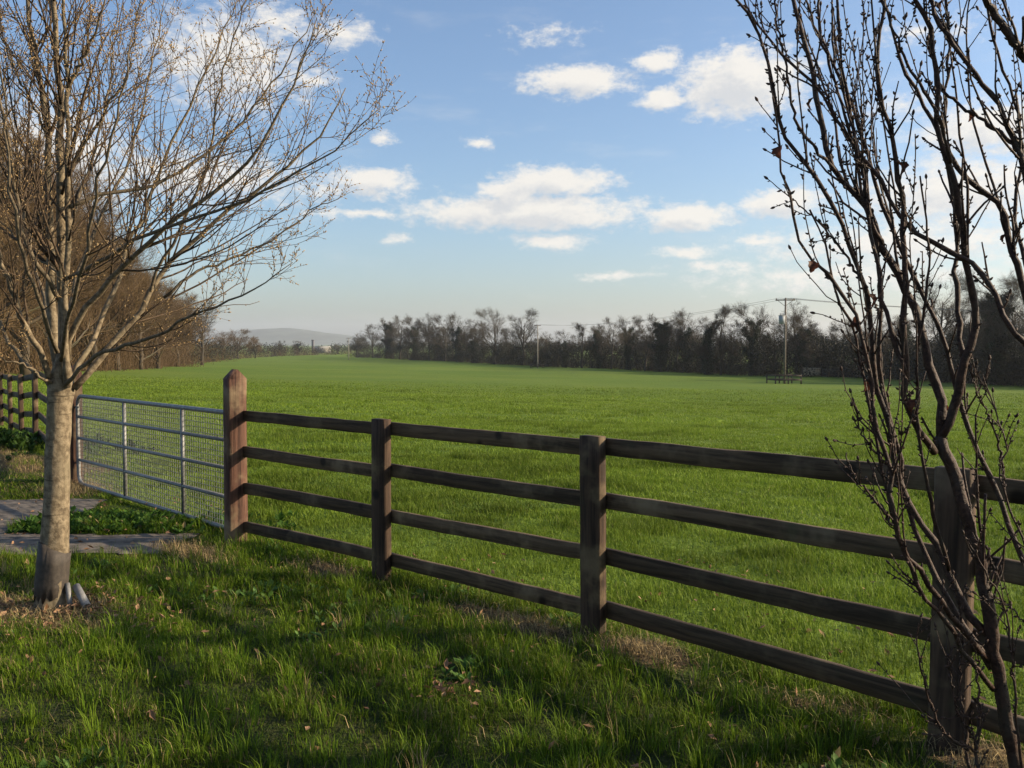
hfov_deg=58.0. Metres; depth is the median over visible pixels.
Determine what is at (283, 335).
hills
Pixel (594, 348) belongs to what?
ivy clad tree
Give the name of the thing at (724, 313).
bare tree
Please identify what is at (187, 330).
bare tree
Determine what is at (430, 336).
overhead cable
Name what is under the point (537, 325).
electricity pole
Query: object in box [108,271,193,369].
bare tree
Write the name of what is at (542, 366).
timber guard
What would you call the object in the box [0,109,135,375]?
bare tree
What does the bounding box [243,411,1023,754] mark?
post and rail fence
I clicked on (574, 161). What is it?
sky
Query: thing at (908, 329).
ivy clad tree
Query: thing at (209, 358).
distant hedge
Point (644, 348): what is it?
ivy clad tree
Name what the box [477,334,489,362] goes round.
ivy clad tree
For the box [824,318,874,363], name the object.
bare tree
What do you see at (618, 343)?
bare tree
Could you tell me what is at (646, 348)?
bare tree
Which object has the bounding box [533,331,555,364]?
tree
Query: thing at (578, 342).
bare tree
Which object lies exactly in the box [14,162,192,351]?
bare tree
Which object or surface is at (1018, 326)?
bare tree
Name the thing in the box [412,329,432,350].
bare tree
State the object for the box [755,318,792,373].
bare tree
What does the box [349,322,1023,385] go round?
undergrowth
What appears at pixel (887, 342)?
bare tree
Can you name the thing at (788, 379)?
timber guard
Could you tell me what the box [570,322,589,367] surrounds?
bare tree
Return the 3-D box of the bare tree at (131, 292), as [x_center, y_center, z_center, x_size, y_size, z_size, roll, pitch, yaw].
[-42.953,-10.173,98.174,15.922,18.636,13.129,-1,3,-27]
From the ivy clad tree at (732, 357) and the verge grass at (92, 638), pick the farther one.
the ivy clad tree at (732, 357)
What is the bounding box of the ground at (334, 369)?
[0,345,1023,767]
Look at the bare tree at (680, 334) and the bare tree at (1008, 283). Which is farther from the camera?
the bare tree at (680, 334)
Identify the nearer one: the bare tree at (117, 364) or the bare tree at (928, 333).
the bare tree at (117, 364)
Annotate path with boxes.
[0,498,199,555]
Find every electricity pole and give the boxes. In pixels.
[534,324,540,367]
[775,298,794,383]
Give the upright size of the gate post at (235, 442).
1.845 m
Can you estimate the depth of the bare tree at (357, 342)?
441.25 m
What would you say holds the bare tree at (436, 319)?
on the ground at (334, 369)
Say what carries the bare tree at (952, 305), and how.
on the ground at (334, 369)
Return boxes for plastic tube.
[65,583,72,607]
[72,583,90,609]
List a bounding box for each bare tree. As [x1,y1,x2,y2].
[0,105,83,346]
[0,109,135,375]
[0,123,57,334]
[0,130,144,336]
[0,180,137,347]
[9,239,78,337]
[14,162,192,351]
[37,204,183,371]
[72,201,168,342]
[74,235,182,370]
[87,235,179,335]
[104,285,161,363]
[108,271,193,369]
[131,277,205,368]
[147,297,181,364]
[155,297,205,360]
[161,291,213,366]
[177,291,220,364]
[178,303,227,358]
[212,332,238,359]
[227,328,256,358]
[247,336,263,357]
[347,333,365,357]
[355,323,382,354]
[386,314,419,358]
[403,327,413,353]
[409,313,440,360]
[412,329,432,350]
[424,314,457,360]
[436,326,460,354]
[468,307,506,363]
[489,327,517,352]
[500,307,539,364]
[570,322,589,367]
[570,336,580,365]
[593,315,636,368]
[611,333,624,366]
[629,322,656,370]
[663,318,693,371]
[711,303,734,374]
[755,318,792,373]
[771,301,823,373]
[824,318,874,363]
[862,312,911,379]
[909,267,984,381]
[910,323,937,376]
[990,268,1023,374]
[1007,311,1022,355]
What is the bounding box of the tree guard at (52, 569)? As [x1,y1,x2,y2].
[34,541,71,604]
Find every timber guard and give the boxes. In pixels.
[530,364,543,367]
[766,374,801,383]
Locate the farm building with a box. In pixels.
[311,340,330,352]
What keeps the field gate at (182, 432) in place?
attached to the gate post at (73, 468)
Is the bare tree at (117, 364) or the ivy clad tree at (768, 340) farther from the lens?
the ivy clad tree at (768, 340)
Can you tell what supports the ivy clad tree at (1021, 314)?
on the ground at (334, 369)
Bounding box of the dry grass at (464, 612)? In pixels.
[0,446,1023,767]
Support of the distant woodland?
on the ground at (334, 369)
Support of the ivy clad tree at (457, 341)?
on the ground at (334, 369)
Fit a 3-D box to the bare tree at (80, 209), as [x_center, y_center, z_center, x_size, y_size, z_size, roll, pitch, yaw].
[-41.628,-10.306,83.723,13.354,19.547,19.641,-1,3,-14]
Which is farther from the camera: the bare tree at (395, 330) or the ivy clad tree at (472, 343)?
the bare tree at (395, 330)
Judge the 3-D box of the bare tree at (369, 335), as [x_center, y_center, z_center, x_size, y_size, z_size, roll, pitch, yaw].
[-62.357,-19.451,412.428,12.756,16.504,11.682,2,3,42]
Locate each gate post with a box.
[70,366,83,483]
[223,369,247,543]
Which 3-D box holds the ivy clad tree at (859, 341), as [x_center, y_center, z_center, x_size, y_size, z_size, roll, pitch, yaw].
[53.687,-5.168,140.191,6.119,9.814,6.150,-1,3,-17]
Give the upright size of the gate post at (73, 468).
1.745 m
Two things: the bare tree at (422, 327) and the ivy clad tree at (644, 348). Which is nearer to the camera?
the ivy clad tree at (644, 348)
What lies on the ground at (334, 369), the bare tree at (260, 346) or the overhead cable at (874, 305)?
the bare tree at (260, 346)
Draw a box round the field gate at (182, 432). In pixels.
[75,394,223,528]
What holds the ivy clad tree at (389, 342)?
on the ground at (334, 369)
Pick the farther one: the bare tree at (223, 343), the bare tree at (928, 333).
the bare tree at (223, 343)
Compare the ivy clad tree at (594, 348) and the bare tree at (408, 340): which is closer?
the ivy clad tree at (594, 348)
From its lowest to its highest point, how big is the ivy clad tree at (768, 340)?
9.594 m
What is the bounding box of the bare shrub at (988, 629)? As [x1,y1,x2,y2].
[735,0,1023,767]
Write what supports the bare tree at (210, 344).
on the ground at (334, 369)
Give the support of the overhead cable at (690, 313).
attached to the electricity pole at (537, 325)
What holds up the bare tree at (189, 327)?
on the ground at (334, 369)
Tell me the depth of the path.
8.32 m
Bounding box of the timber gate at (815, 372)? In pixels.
[802,368,821,376]
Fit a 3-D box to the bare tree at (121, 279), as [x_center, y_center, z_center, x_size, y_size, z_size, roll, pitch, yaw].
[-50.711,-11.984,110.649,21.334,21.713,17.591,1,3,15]
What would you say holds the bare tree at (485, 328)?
on the ground at (334, 369)
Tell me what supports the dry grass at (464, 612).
on the ground at (334, 369)
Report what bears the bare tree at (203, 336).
on the ground at (334, 369)
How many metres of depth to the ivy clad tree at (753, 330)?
161.46 m
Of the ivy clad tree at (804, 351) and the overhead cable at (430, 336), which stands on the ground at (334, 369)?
the ivy clad tree at (804, 351)
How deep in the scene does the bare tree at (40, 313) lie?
58.69 m
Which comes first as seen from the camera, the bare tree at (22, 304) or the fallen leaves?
the fallen leaves
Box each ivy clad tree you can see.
[274,341,288,354]
[290,340,303,349]
[376,318,397,357]
[383,330,402,358]
[397,317,421,358]
[424,326,450,353]
[442,313,478,361]
[461,321,486,362]
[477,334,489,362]
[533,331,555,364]
[551,329,581,366]
[584,323,607,368]
[617,314,648,369]
[637,334,655,370]
[638,314,681,371]
[669,307,710,371]
[680,319,725,374]
[712,328,748,374]
[717,301,773,375]
[759,327,778,366]
[786,320,819,375]
[811,323,843,373]
[845,322,874,377]
[890,314,935,379]
[933,301,982,382]
[961,275,1023,384]
[1001,292,1023,356]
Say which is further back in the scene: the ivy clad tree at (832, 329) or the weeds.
the ivy clad tree at (832, 329)
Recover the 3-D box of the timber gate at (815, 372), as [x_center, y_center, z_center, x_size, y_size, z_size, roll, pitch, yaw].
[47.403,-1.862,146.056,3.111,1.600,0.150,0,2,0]
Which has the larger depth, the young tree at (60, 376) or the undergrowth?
the undergrowth
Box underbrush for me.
[0,257,221,374]
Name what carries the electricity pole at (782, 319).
on the ground at (334, 369)
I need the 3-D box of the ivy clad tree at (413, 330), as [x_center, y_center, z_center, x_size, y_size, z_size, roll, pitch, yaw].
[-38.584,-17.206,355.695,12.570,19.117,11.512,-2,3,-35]
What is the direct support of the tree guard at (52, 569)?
attached to the young tree at (60, 376)
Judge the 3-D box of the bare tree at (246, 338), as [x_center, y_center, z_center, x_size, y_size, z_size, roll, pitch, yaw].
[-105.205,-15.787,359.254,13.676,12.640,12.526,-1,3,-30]
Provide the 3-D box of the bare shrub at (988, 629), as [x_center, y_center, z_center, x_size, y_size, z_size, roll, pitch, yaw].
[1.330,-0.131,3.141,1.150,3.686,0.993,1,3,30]
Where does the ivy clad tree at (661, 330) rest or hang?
on the ground at (334, 369)
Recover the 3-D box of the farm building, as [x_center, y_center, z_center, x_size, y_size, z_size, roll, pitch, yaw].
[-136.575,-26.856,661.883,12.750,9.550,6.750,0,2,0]
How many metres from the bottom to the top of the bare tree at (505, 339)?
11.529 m
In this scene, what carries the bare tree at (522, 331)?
on the ground at (334, 369)
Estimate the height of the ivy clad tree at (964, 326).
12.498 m
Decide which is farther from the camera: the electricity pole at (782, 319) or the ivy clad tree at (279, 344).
the ivy clad tree at (279, 344)
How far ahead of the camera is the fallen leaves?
5.68 m
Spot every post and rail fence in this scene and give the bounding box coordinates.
[0,372,46,441]
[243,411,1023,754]
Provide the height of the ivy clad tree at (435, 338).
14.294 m
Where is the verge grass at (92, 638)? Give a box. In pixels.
[0,456,1023,767]
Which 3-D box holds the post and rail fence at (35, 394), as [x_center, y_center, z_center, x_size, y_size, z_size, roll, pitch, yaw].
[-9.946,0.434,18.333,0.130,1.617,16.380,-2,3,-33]
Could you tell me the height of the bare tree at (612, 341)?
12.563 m
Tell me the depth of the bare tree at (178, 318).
149.55 m
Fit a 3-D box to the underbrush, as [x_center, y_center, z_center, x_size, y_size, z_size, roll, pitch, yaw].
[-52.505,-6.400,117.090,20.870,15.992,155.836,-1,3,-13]
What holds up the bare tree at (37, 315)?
on the ground at (334, 369)
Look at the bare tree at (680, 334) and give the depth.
185.30 m
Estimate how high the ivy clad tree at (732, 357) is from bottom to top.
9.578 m
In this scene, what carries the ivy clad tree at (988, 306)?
on the ground at (334, 369)
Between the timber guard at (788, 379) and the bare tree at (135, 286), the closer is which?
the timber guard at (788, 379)
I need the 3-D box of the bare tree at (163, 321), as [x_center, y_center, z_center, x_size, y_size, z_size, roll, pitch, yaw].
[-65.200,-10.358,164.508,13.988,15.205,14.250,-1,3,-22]
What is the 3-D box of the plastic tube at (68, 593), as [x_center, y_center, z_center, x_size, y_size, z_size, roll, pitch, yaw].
[-2.904,1.383,6.056,0.032,0.153,0.103,-2,3,-38]
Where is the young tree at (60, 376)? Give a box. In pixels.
[0,0,415,613]
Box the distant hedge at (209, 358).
[173,339,359,363]
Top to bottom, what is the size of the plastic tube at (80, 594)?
0.146 m
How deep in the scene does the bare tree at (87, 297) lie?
91.72 m
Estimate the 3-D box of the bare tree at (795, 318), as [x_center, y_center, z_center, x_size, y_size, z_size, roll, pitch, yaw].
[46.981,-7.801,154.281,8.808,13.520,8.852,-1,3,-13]
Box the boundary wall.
[822,369,897,376]
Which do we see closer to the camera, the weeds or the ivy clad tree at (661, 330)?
the weeds
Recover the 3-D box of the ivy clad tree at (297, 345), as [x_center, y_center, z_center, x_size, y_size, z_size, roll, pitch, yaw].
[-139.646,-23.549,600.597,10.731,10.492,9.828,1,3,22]
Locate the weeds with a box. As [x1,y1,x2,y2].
[0,427,886,767]
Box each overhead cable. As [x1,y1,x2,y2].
[368,325,528,338]
[587,298,788,324]
[783,298,982,310]
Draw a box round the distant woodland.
[215,341,930,351]
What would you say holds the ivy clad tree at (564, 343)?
on the ground at (334, 369)
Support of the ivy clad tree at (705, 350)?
on the ground at (334, 369)
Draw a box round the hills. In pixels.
[195,328,561,345]
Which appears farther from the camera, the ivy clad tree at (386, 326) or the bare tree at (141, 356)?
the ivy clad tree at (386, 326)
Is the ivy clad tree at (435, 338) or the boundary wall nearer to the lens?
the boundary wall
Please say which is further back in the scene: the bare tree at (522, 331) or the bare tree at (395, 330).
the bare tree at (395, 330)
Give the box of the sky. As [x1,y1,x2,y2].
[0,0,1023,344]
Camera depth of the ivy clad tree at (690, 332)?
183.30 m
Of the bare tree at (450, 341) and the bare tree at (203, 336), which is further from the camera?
the bare tree at (450, 341)
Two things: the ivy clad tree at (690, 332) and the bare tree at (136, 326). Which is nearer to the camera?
the bare tree at (136, 326)
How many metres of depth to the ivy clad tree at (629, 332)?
201.35 m
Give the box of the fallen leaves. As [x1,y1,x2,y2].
[0,496,1023,767]
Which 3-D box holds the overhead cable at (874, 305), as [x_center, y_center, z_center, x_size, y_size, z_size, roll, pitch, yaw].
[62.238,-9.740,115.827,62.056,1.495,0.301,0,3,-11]

